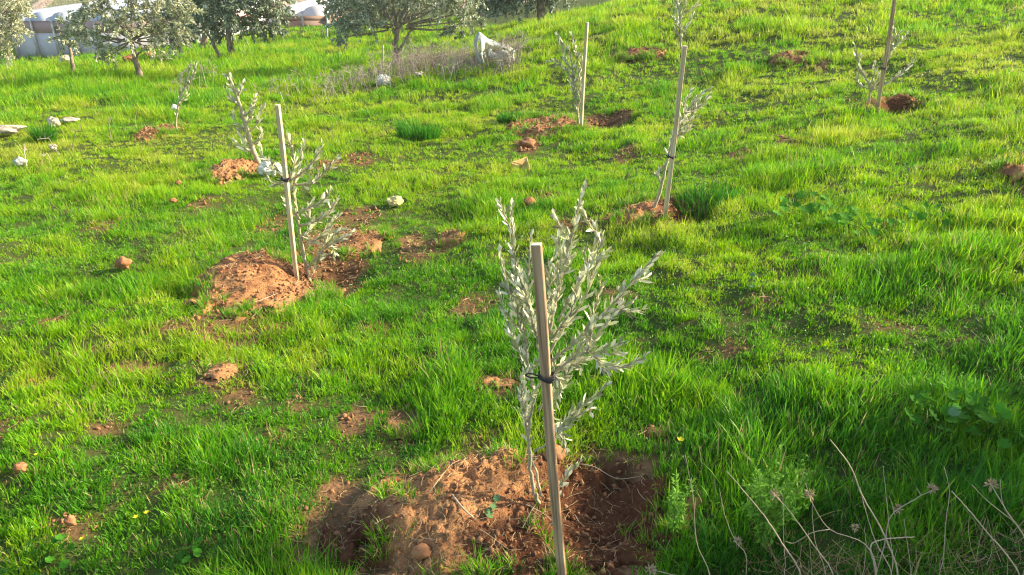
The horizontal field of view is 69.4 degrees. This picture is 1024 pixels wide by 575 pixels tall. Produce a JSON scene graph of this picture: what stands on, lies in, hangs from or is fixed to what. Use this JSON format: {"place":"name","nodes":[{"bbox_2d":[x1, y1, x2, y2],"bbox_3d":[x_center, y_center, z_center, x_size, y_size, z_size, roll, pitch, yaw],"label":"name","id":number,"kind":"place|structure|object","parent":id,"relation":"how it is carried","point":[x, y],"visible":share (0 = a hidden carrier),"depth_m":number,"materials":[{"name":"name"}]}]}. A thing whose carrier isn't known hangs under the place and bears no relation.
{"place":"outdoors","nodes":[
{"label":"outdoors","id":0,"kind":"place"},
{"bbox_2d":[0,0,545,26],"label":"earth bank","id":1,"kind":"structure","parent":0,"point":[39,4],"depth_m":47.16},
{"bbox_2d":[0,0,1023,574],"bbox_3d":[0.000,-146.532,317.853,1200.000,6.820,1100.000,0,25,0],"label":"ground","id":2,"kind":"structure","parent":0,"point":[738,330],"depth_m":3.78,"materials":[{"name":"plant"}]},
{"bbox_2d":[0,125,26,133],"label":"stone","id":3,"kind":"object","parent":2,"relation":"on","point":[9,129],"visible":0.98,"depth_m":8.71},
{"bbox_2d":[0,0,36,67],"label":"olive tree","id":4,"kind":"object","parent":2,"relation":"on","point":[13,16],"visible":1,"depth_m":17.15,"materials":[{"name":"green plant"}]},
{"bbox_2d":[12,462,27,472],"bbox_3d":[-1.825,0.667,2.743,0.050,0.038,0.042,0,25,0],"label":"soil clod","id":5,"kind":"object","parent":2,"relation":"on","point":[21,466],"visible":0.98,"depth_m":2.73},
{"bbox_2d":[12,156,27,165],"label":"stone","id":6,"kind":"object","parent":2,"relation":"on","point":[18,161],"visible":0.95,"depth_m":7.12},
{"bbox_2d":[0,530,74,574],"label":"mallow plant","id":7,"kind":"object","parent":2,"relation":"on","point":[59,537],"visible":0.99,"depth_m":2.39,"materials":[{"name":"green plant"}]},
{"bbox_2d":[19,120,61,144],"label":"grass tuft","id":8,"kind":"object","parent":2,"relation":"on","point":[34,134],"visible":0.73,"depth_m":8.19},
{"bbox_2d":[48,144,56,150],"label":"stone","id":9,"kind":"object","parent":2,"relation":"on","point":[51,147],"visible":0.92,"depth_m":7.75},
{"bbox_2d":[47,116,60,126],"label":"stone","id":10,"kind":"object","parent":2,"relation":"on","point":[53,120],"visible":0.9,"depth_m":8.94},
{"bbox_2d":[59,55,69,62],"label":"stone","id":11,"kind":"object","parent":2,"relation":"on","point":[64,57],"visible":0.52,"depth_m":19.48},
{"bbox_2d":[45,9,87,70],"bbox_3d":[-8.686,-4.756,14.503,0.773,1.308,0.788,0,25,0],"label":"young tree","id":12,"kind":"object","parent":2,"relation":"on","point":[67,41],"visible":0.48,"depth_m":14.40,"materials":[{"name":"green plant"}]},
{"bbox_2d":[63,514,76,525],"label":"soil clod","id":13,"kind":"object","parent":2,"relation":"on","point":[69,520],"visible":1,"depth_m":2.50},
{"bbox_2d":[60,117,79,122],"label":"stone","id":14,"kind":"object","parent":2,"relation":"on","point":[66,119],"visible":0.94,"depth_m":9.37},
{"bbox_2d":[21,111,136,170],"bbox_3d":[-4.495,-1.467,7.549,0.447,0.377,3.140,2,25,5],"label":"dry bush","id":15,"kind":"object","parent":2,"relation":"on","point":[24,149],"visible":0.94,"depth_m":7.44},
{"bbox_2d":[114,256,131,268],"bbox_3d":[-2.406,-0.154,4.585,0.106,0.086,0.087,0,25,0],"label":"soil clod","id":16,"kind":"object","parent":2,"relation":"on","point":[122,262],"visible":1,"depth_m":4.56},
{"bbox_2d":[122,54,138,62],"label":"stone","id":17,"kind":"object","parent":2,"relation":"on","point":[128,57],"visible":0.52,"depth_m":16.65,"materials":[{"name":"stone"}]},
{"bbox_2d":[58,0,204,79],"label":"olive tree","id":18,"kind":"object","parent":2,"relation":"on","point":[155,39],"visible":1,"depth_m":13.35,"materials":[{"name":"green plant"}]},
{"bbox_2d":[8,0,286,58],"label":"greenhouse","id":19,"kind":"object","parent":2,"relation":"on","point":[41,25],"visible":0.17,"depth_m":28.64,"materials":[{"name":"plastic"}]},
{"bbox_2d":[134,124,179,141],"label":"soil mound","id":20,"kind":"object","parent":2,"relation":"on","point":[148,137],"visible":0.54,"depth_m":8.37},
{"bbox_2d":[175,60,197,128],"bbox_3d":[-3.741,-2.182,8.509,0.417,0.843,0.095,0,25,0],"label":"olive sapling","id":21,"kind":"object","parent":20,"relation":"on","point":[186,85],"visible":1,"depth_m":8.44,"materials":[{"name":"green plant"}]},
{"bbox_2d":[170,53,220,89],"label":"dry bush","id":22,"kind":"object","parent":2,"relation":"on","point":[199,76],"visible":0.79,"depth_m":12.19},
{"bbox_2d":[156,0,234,47],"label":"dark tree","id":23,"kind":"object","parent":2,"relation":"on","point":[204,37],"visible":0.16,"depth_m":22.79,"materials":[{"name":"green plant"}]},
{"bbox_2d":[175,536,216,562],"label":"mallow plant","id":24,"kind":"object","parent":2,"relation":"on","point":[196,550],"visible":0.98,"depth_m":2.38,"materials":[{"name":"green plant"}]},
{"bbox_2d":[205,362,240,380],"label":"soil mound","id":25,"kind":"object","parent":2,"relation":"on","point":[224,373],"visible":0.83,"depth_m":3.40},
{"bbox_2d":[207,158,257,184],"bbox_3d":[-2.564,-1.074,6.827,0.438,0.187,0.792,0,25,0],"label":"soil mound","id":26,"kind":"object","parent":2,"relation":"on","point":[229,166],"visible":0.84,"depth_m":6.71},
{"bbox_2d":[222,72,267,163],"bbox_3d":[-2.438,-1.554,6.868,0.401,0.881,0.141,0,25,0],"label":"olive sapling","id":27,"kind":"object","parent":26,"relation":"on","point":[236,91],"visible":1,"depth_m":6.83,"materials":[{"name":"green plant"}]},
{"bbox_2d":[177,0,299,57],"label":"olive tree","id":28,"kind":"object","parent":2,"relation":"on","point":[226,11],"visible":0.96,"depth_m":17.36,"materials":[{"name":"green plant"}]},
{"bbox_2d":[179,250,345,323],"bbox_3d":[-1.484,0.032,4.393,0.979,0.321,0.897,-19,31,-34],"label":"soil mound","id":29,"kind":"object","parent":2,"relation":"on","point":[253,290],"visible":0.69,"depth_m":4.27,"materials":[{"name":"soil"}]},
{"bbox_2d":[275,104,299,278],"bbox_3d":[-1.324,-0.462,4.396,0.028,1.232,0.037,1,24,1],"label":"wooden stake","id":30,"kind":"object","parent":29,"relation":"on","point":[286,185],"visible":0.83,"depth_m":4.34,"materials":[{"name":"brown wood"}]},
{"bbox_2d":[274,176,290,181],"bbox_3d":[-1.337,-0.632,4.320,0.100,0.030,0.049,0,25,0],"label":"plant tie","id":31,"kind":"object","parent":30,"relation":"attached to","point":[288,179],"visible":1,"depth_m":4.31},
{"bbox_2d":[257,130,354,280],"bbox_3d":[-1.244,-0.482,4.529,0.544,0.975,0.247,-3,25,-6],"label":"olive sapling","id":32,"kind":"object","parent":29,"relation":"on","point":[329,241],"visible":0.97,"depth_m":4.49,"materials":[{"name":"green plant"}]},
{"bbox_2d":[257,161,277,176],"bbox_3d":[-2.206,-1.080,6.715,0.204,0.155,0.195,18,31,34],"label":"rock","id":33,"kind":"object","parent":2,"relation":"on","point":[262,167],"visible":0.59,"depth_m":6.66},
{"bbox_2d":[252,68,320,101],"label":"dry bush","id":34,"kind":"object","parent":2,"relation":"on","point":[297,78],"visible":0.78,"depth_m":11.46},
{"bbox_2d":[278,0,351,26],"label":"greenhouse","id":35,"kind":"object","parent":2,"relation":"on","point":[310,12],"visible":0.3,"depth_m":33.96,"materials":[{"name":"plastic"}]},
{"bbox_2d":[287,52,371,103],"bbox_3d":[-2.790,-3.298,11.651,1.427,0.427,3.341,0,25,0],"label":"dry bush","id":36,"kind":"object","parent":2,"relation":"on","point":[331,84],"visible":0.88,"depth_m":11.24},
{"bbox_2d":[330,231,392,261],"bbox_3d":[-1.030,-0.295,5.132,0.444,0.144,0.647,0,25,0],"label":"soil mound","id":37,"kind":"object","parent":2,"relation":"on","point":[375,243],"visible":0.62,"depth_m":5.00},
{"bbox_2d":[339,54,410,92],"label":"dry bush","id":38,"kind":"object","parent":2,"relation":"on","point":[375,69],"visible":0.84,"depth_m":11.56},
{"bbox_2d":[375,74,390,85],"bbox_3d":[-1.999,-3.213,11.470,0.260,0.180,0.235,0,25,0],"label":"plastic bag","id":39,"kind":"object","parent":2,"relation":"on","point":[381,79],"visible":0.85,"depth_m":11.41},
{"bbox_2d":[367,476,401,502],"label":"grass tuft","id":40,"kind":"object","parent":2,"relation":"on","point":[384,484],"visible":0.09,"depth_m":2.62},
{"bbox_2d":[318,0,466,34],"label":"olive tree","id":41,"kind":"object","parent":2,"relation":"on","point":[339,9],"visible":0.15,"depth_m":24.36,"materials":[{"name":"green plant"}]},
{"bbox_2d":[386,195,403,206],"bbox_3d":[-0.935,-0.689,5.904,0.123,0.097,0.124,10,27,21],"label":"stone","id":42,"kind":"object","parent":2,"relation":"on","point":[396,201],"visible":1,"depth_m":5.87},
{"bbox_2d":[315,0,489,61],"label":"olive tree","id":43,"kind":"object","parent":2,"relation":"on","point":[443,8],"visible":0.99,"depth_m":13.63,"materials":[{"name":"green plant"}]},
{"bbox_2d":[385,418,423,439],"bbox_3d":[-0.455,0.599,3.072,0.179,0.072,0.125,0,25,0],"label":"soil mound","id":44,"kind":"object","parent":2,"relation":"on","point":[396,421],"visible":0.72,"depth_m":3.06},
{"bbox_2d":[358,37,463,90],"bbox_3d":[-1.679,-3.777,12.206,1.731,0.726,3.007,0,25,0],"label":"dry bush","id":45,"kind":"object","parent":2,"relation":"on","point":[399,65],"visible":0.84,"depth_m":12.00,"materials":[{"name":"plant"}]},
{"bbox_2d":[393,116,443,140],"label":"grass tuft","id":46,"kind":"object","parent":2,"relation":"on","point":[423,132],"visible":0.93,"depth_m":7.97,"materials":[{"name":"plant"}]},
{"bbox_2d":[400,35,468,82],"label":"dry bush","id":47,"kind":"object","parent":2,"relation":"on","point":[430,60],"visible":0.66,"depth_m":12.39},
{"bbox_2d":[432,230,465,247],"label":"soil mound","id":48,"kind":"object","parent":2,"relation":"on","point":[448,243],"visible":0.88,"depth_m":5.04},
{"bbox_2d":[426,31,493,88],"bbox_3d":[-0.795,-3.672,11.884,1.111,0.574,3.469,0,25,0],"label":"dry bush","id":49,"kind":"object","parent":2,"relation":"on","point":[462,63],"visible":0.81,"depth_m":11.71,"materials":[{"name":"plant"}]},
{"bbox_2d":[435,0,519,17],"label":"dark tree","id":50,"kind":"object","parent":2,"relation":"on","point":[482,15],"visible":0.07,"depth_m":30.52,"materials":[{"name":"green plant"}]},
{"bbox_2d":[452,27,517,81],"bbox_3d":[-0.442,-3.915,12.195,1.126,0.613,3.331,0,25,0],"label":"dry bush","id":51,"kind":"object","parent":2,"relation":"on","point":[486,56],"visible":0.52,"depth_m":11.46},
{"bbox_2d":[485,494,500,517],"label":"mallow plant","id":52,"kind":"object","parent":2,"relation":"on","point":[489,511],"visible":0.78,"depth_m":2.46,"materials":[{"name":"green plant"}]},
{"bbox_2d":[474,32,514,63],"bbox_3d":[-0.257,-3.693,11.485,0.666,0.528,0.287,-9,26,-18],"label":"plastic sheet","id":53,"kind":"object","parent":2,"relation":"on","point":[481,37],"visible":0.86,"depth_m":11.40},
{"bbox_2d":[479,377,519,388],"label":"soil mound","id":54,"kind":"object","parent":2,"relation":"on","point":[503,380],"visible":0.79,"depth_m":3.25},
{"bbox_2d":[485,554,521,574],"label":"grass tuft","id":55,"kind":"object","parent":2,"relation":"on","point":[505,571],"visible":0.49,"depth_m":2.28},
{"bbox_2d":[313,447,702,574],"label":"soil mound","id":56,"kind":"object","parent":2,"relation":"on","point":[621,513],"visible":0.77,"depth_m":2.48,"materials":[{"name":"soil"}]},
{"bbox_2d":[411,543,431,559],"bbox_3d":[-0.285,0.831,2.332,0.063,0.047,0.051,0,25,0],"label":"soil clod","id":57,"kind":"object","parent":56,"relation":"on","point":[421,551],"visible":1,"depth_m":2.32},
{"bbox_2d":[451,494,473,517],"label":"twig","id":58,"kind":"object","parent":56,"relation":"on","point":[462,507],"visible":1,"depth_m":2.43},
{"bbox_2d":[531,242,566,574],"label":"wooden stake","id":59,"kind":"object","parent":56,"relation":"in","point":[542,330],"visible":1,"depth_m":1.99,"materials":[{"name":"brown wood"}]},
{"bbox_2d":[525,371,557,383],"bbox_3d":[0.078,0.237,1.971,0.088,0.026,0.044,0,25,0],"label":"plant tie","id":60,"kind":"object","parent":59,"relation":"attached to","point":[552,378],"visible":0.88,"depth_m":1.96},
{"bbox_2d":[543,444,567,461],"bbox_3d":[0.162,0.617,2.752,0.089,0.064,0.076,12,28,24],"label":"soil clod","id":61,"kind":"object","parent":56,"relation":"on","point":[560,456],"visible":0.46,"depth_m":2.73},
{"bbox_2d":[581,464,639,478],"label":"twig","id":62,"kind":"object","parent":56,"relation":"on","point":[606,473],"visible":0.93,"depth_m":2.73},
{"bbox_2d":[496,109,524,123],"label":"grass tuft","id":63,"kind":"object","parent":2,"relation":"on","point":[505,118],"visible":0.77,"depth_m":8.53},
{"bbox_2d":[0,46,1023,574],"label":"soil crumbs","id":64,"kind":"object","parent":2,"relation":"on","point":[500,544],"visible":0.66,"depth_m":2.99,"materials":[{"name":"soil"}]},
{"bbox_2d":[0,10,1023,574],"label":"ground cover","id":65,"kind":"object","parent":2,"relation":"on","point":[534,292],"visible":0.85,"depth_m":4.03,"materials":[{"name":"green plant"}]},
{"bbox_2d":[1,46,1023,574],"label":"straw litter","id":66,"kind":"object","parent":2,"relation":"on","point":[379,500],"visible":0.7,"depth_m":2.68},
{"bbox_2d":[485,25,541,80],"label":"dry bush","id":67,"kind":"object","parent":2,"relation":"on","point":[512,46],"visible":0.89,"depth_m":11.20,"materials":[{"name":"plant"}]},
{"bbox_2d":[510,157,530,170],"bbox_3d":[0.076,-1.104,6.670,0.173,0.152,0.101,-11,27,-23],"label":"stone","id":68,"kind":"object","parent":2,"relation":"on","point":[522,161],"visible":0.77,"depth_m":6.67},
{"bbox_2d":[474,0,577,23],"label":"olive tree","id":69,"kind":"object","parent":2,"relation":"on","point":[499,5],"visible":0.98,"depth_m":20.02,"materials":[{"name":"green plant"}]},
{"bbox_2d":[516,137,535,147],"bbox_3d":[0.139,-1.471,7.528,0.214,0.115,0.194,0,25,0],"label":"soil clod","id":70,"kind":"object","parent":2,"relation":"on","point":[526,142],"visible":0.96,"depth_m":7.49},
{"bbox_2d":[523,197,535,206],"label":"soil clod","id":71,"kind":"object","parent":2,"relation":"on","point":[528,200],"visible":0.7,"depth_m":5.60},
{"bbox_2d":[504,114,586,137],"bbox_3d":[0.440,-1.772,8.339,1.101,0.280,1.292,0,25,0],"label":"soil mound","id":72,"kind":"object","parent":2,"relation":"on","point":[534,131],"visible":0.45,"depth_m":8.04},
{"bbox_2d":[545,31,582,124],"bbox_3d":[0.550,-2.169,7.793,0.423,1.025,0.111,0,25,0],"label":"olive sapling","id":73,"kind":"object","parent":72,"relation":"on","point":[571,77],"visible":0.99,"depth_m":7.73,"materials":[{"name":"green plant"}]},
{"bbox_2d":[580,22,588,125],"bbox_3d":[0.750,-2.133,7.766,0.033,1.228,0.044,10,25,19],"label":"wooden stake","id":74,"kind":"object","parent":72,"relation":"on","point":[584,72],"visible":0.88,"depth_m":7.71,"materials":[{"name":"brown wood"}]},
{"bbox_2d":[495,178,664,507],"bbox_3d":[0.195,0.254,2.341,0.492,1.240,0.293,0,25,0],"label":"olive sapling","id":75,"kind":"object","parent":2,"relation":"on","point":[522,300],"visible":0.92,"depth_m":2.24,"materials":[{"name":"green plant"}]},
{"bbox_2d":[613,47,667,62],"bbox_3d":[1.890,-3.425,10.891,0.808,0.224,0.628,0,25,0],"label":"soil mound","id":76,"kind":"object","parent":2,"relation":"on","point":[648,49],"visible":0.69,"depth_m":10.84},
{"bbox_2d":[614,196,695,225],"bbox_3d":[0.981,-0.478,5.084,0.553,0.202,0.620,9,27,19],"label":"soil mound","id":77,"kind":"object","parent":2,"relation":"on","point":[645,206],"visible":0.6,"depth_m":5.07,"materials":[{"name":"soil"}]},
{"bbox_2d":[663,45,686,217],"bbox_3d":[1.015,-0.886,4.657,0.029,1.216,0.039,3,24,3],"label":"wooden stake","id":78,"kind":"object","parent":77,"relation":"in","point":[676,121],"visible":0.85,"depth_m":4.59,"materials":[{"name":"brown wood"}]},
{"bbox_2d":[652,84,713,207],"bbox_3d":[1.130,-0.921,4.965,0.374,0.859,0.117,-13,28,-25],"label":"olive sapling","id":79,"kind":"object","parent":77,"relation":"on","point":[687,110],"visible":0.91,"depth_m":4.89,"materials":[{"name":"green plant"}]},
{"bbox_2d":[643,427,671,437],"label":"soil mound","id":80,"kind":"object","parent":2,"relation":"on","point":[650,434],"visible":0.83,"depth_m":2.83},
{"bbox_2d":[644,563,672,574],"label":"dry stalk","id":81,"kind":"object","parent":2,"relation":"on","point":[653,570],"visible":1,"depth_m":2.12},
{"bbox_2d":[662,470,695,538],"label":"green weed","id":82,"kind":"object","parent":2,"relation":"on","point":[675,508],"visible":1,"depth_m":2.28,"materials":[{"name":"green plant"}]},
{"bbox_2d":[671,0,700,48],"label":"olive sapling","id":83,"kind":"object","parent":2,"relation":"on","point":[679,18],"visible":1,"depth_m":10.60,"materials":[{"name":"green plant"}]},
{"bbox_2d":[685,456,709,574],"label":"dry stalk","id":84,"kind":"object","parent":2,"relation":"on","point":[694,522],"visible":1,"depth_m":2.01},
{"bbox_2d":[673,179,745,219],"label":"grass tuft","id":85,"kind":"object","parent":2,"relation":"on","point":[725,194],"visible":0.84,"depth_m":5.13,"materials":[{"name":"plant"}]},
{"bbox_2d":[719,489,746,573],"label":"dry stalk","id":86,"kind":"object","parent":2,"relation":"on","point":[738,538],"visible":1,"depth_m":2.10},
{"bbox_2d":[746,272,755,293],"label":"mallow plant","id":87,"kind":"object","parent":2,"relation":"on","point":[752,274],"visible":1,"depth_m":3.61,"materials":[{"name":"green plant"}]},
{"bbox_2d":[727,471,800,574],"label":"dry stalk","id":88,"kind":"object","parent":2,"relation":"on","point":[771,526],"visible":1,"depth_m":1.96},
{"bbox_2d":[750,449,786,477],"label":"mallow plant","id":89,"kind":"object","parent":2,"relation":"on","point":[755,455],"visible":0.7,"depth_m":2.46,"materials":[{"name":"green plant"}]},
{"bbox_2d":[736,444,815,553],"bbox_3d":[0.756,0.659,2.171,0.228,0.347,0.218,0,25,0],"label":"green weed","id":90,"kind":"object","parent":2,"relation":"on","point":[767,507],"visible":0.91,"depth_m":2.14,"materials":[{"name":"green plant"}]},
{"bbox_2d":[783,518,785,574],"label":"dry stalk","id":91,"kind":"object","parent":2,"relation":"on","point":[783,540],"visible":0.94,"depth_m":2.01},
{"bbox_2d":[764,50,810,65],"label":"soil mound","id":92,"kind":"object","parent":2,"relation":"on","point":[797,61],"visible":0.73,"depth_m":9.45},
{"bbox_2d":[768,488,833,574],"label":"dry stalk","id":93,"kind":"object","parent":2,"relation":"on","point":[772,493],"visible":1,"depth_m":1.92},
{"bbox_2d":[772,190,860,226],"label":"mallow plant","id":94,"kind":"object","parent":2,"relation":"on","point":[809,208],"visible":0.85,"depth_m":4.46,"materials":[{"name":"green plant"}]},
{"bbox_2d":[812,488,825,574],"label":"dry stalk","id":95,"kind":"object","parent":2,"relation":"on","point":[814,536],"visible":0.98,"depth_m":1.94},
{"bbox_2d":[786,483,876,574],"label":"dry stalk","id":96,"kind":"object","parent":2,"relation":"on","point":[806,493],"visible":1,"depth_m":1.92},
{"bbox_2d":[850,524,865,574],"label":"dry stalk","id":97,"kind":"object","parent":2,"relation":"on","point":[853,528],"visible":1,"depth_m":1.95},
{"bbox_2d":[830,439,898,574],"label":"dry stalk","id":98,"kind":"object","parent":2,"relation":"on","point":[871,511],"visible":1,"depth_m":1.89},
{"bbox_2d":[838,212,905,236],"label":"mallow plant","id":99,"kind":"object","parent":2,"relation":"on","point":[873,231],"visible":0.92,"depth_m":4.10,"materials":[{"name":"green plant"}]},
{"bbox_2d":[860,487,891,574],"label":"dry stalk","id":100,"kind":"object","parent":2,"relation":"on","point":[874,537],"visible":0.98,"depth_m":1.92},
{"bbox_2d":[740,492,1023,574],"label":"dry thatch","id":101,"kind":"object","parent":2,"relation":"on","point":[857,561],"visible":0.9,"depth_m":2.09,"materials":[{"name":"plant"}]},
{"bbox_2d":[850,93,921,116],"bbox_3d":[3.481,-1.653,6.949,0.625,0.326,0.431,0,25,0],"label":"soil mound","id":102,"kind":"object","parent":2,"relation":"on","point":[888,105],"visible":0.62,"depth_m":6.89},
{"bbox_2d":[853,19,914,102],"bbox_3d":[3.372,-2.061,6.797,0.597,0.776,0.174,0,25,0],"label":"olive sapling","id":103,"kind":"object","parent":102,"relation":"on","point":[859,66],"visible":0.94,"depth_m":6.78,"materials":[{"name":"green plant"}]},
{"bbox_2d":[875,0,896,114],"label":"wooden stake","id":104,"kind":"object","parent":2,"relation":"on","point":[889,34],"visible":0.77,"depth_m":6.56,"materials":[{"name":"brown wood"}]},
{"bbox_2d":[883,468,892,571],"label":"dry stalk","id":105,"kind":"object","parent":2,"relation":"on","point":[888,522],"visible":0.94,"depth_m":1.95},
{"bbox_2d":[870,536,913,574],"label":"dry stalk","id":106,"kind":"object","parent":2,"relation":"on","point":[881,540],"visible":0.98,"depth_m":1.94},
{"bbox_2d":[877,482,939,571],"bbox_3d":[1.083,0.684,2.062,0.145,0.339,0.050,-6,26,-13],"label":"dry stalk","id":107,"kind":"object","parent":2,"relation":"on","point":[932,486],"visible":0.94,"depth_m":2.00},
{"bbox_2d":[894,201,952,231],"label":"mallow plant","id":108,"kind":"object","parent":2,"relation":"on","point":[920,216],"visible":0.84,"depth_m":4.21,"materials":[{"name":"green plant"}]},
{"bbox_2d":[939,468,949,574],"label":"dry stalk","id":109,"kind":"object","parent":2,"relation":"on","point":[945,526],"visible":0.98,"depth_m":1.93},
{"bbox_2d":[905,376,991,435],"bbox_3d":[1.523,0.428,2.587,0.337,0.120,0.259,-19,31,-35],"label":"mallow plant","id":110,"kind":"object","parent":2,"relation":"on","point":[972,405],"visible":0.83,"depth_m":2.57,"materials":[{"name":"green plant"}]},
{"bbox_2d":[948,406,960,437],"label":"mallow plant","id":111,"kind":"object","parent":2,"relation":"on","point":[952,411],"visible":0.97,"depth_m":2.50,"materials":[{"name":"green plant"}]},
{"bbox_2d":[951,491,1019,574],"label":"dry stalk","id":112,"kind":"object","parent":2,"relation":"on","point":[991,537],"visible":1,"depth_m":1.84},
{"bbox_2d":[950,396,1023,448],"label":"mallow plant","id":113,"kind":"object","parent":2,"relation":"on","point":[1002,410],"visible":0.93,"depth_m":2.48,"materials":[{"name":"green plant"}]},
{"bbox_2d":[972,477,1023,574],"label":"dry stalk","id":114,"kind":"object","parent":2,"relation":"on","point":[992,483],"visible":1,"depth_m":1.91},
{"bbox_2d":[988,161,1023,184],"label":"soil mound","id":115,"kind":"object","parent":2,"relation":"on","point":[1009,170],"visible":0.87,"depth_m":4.63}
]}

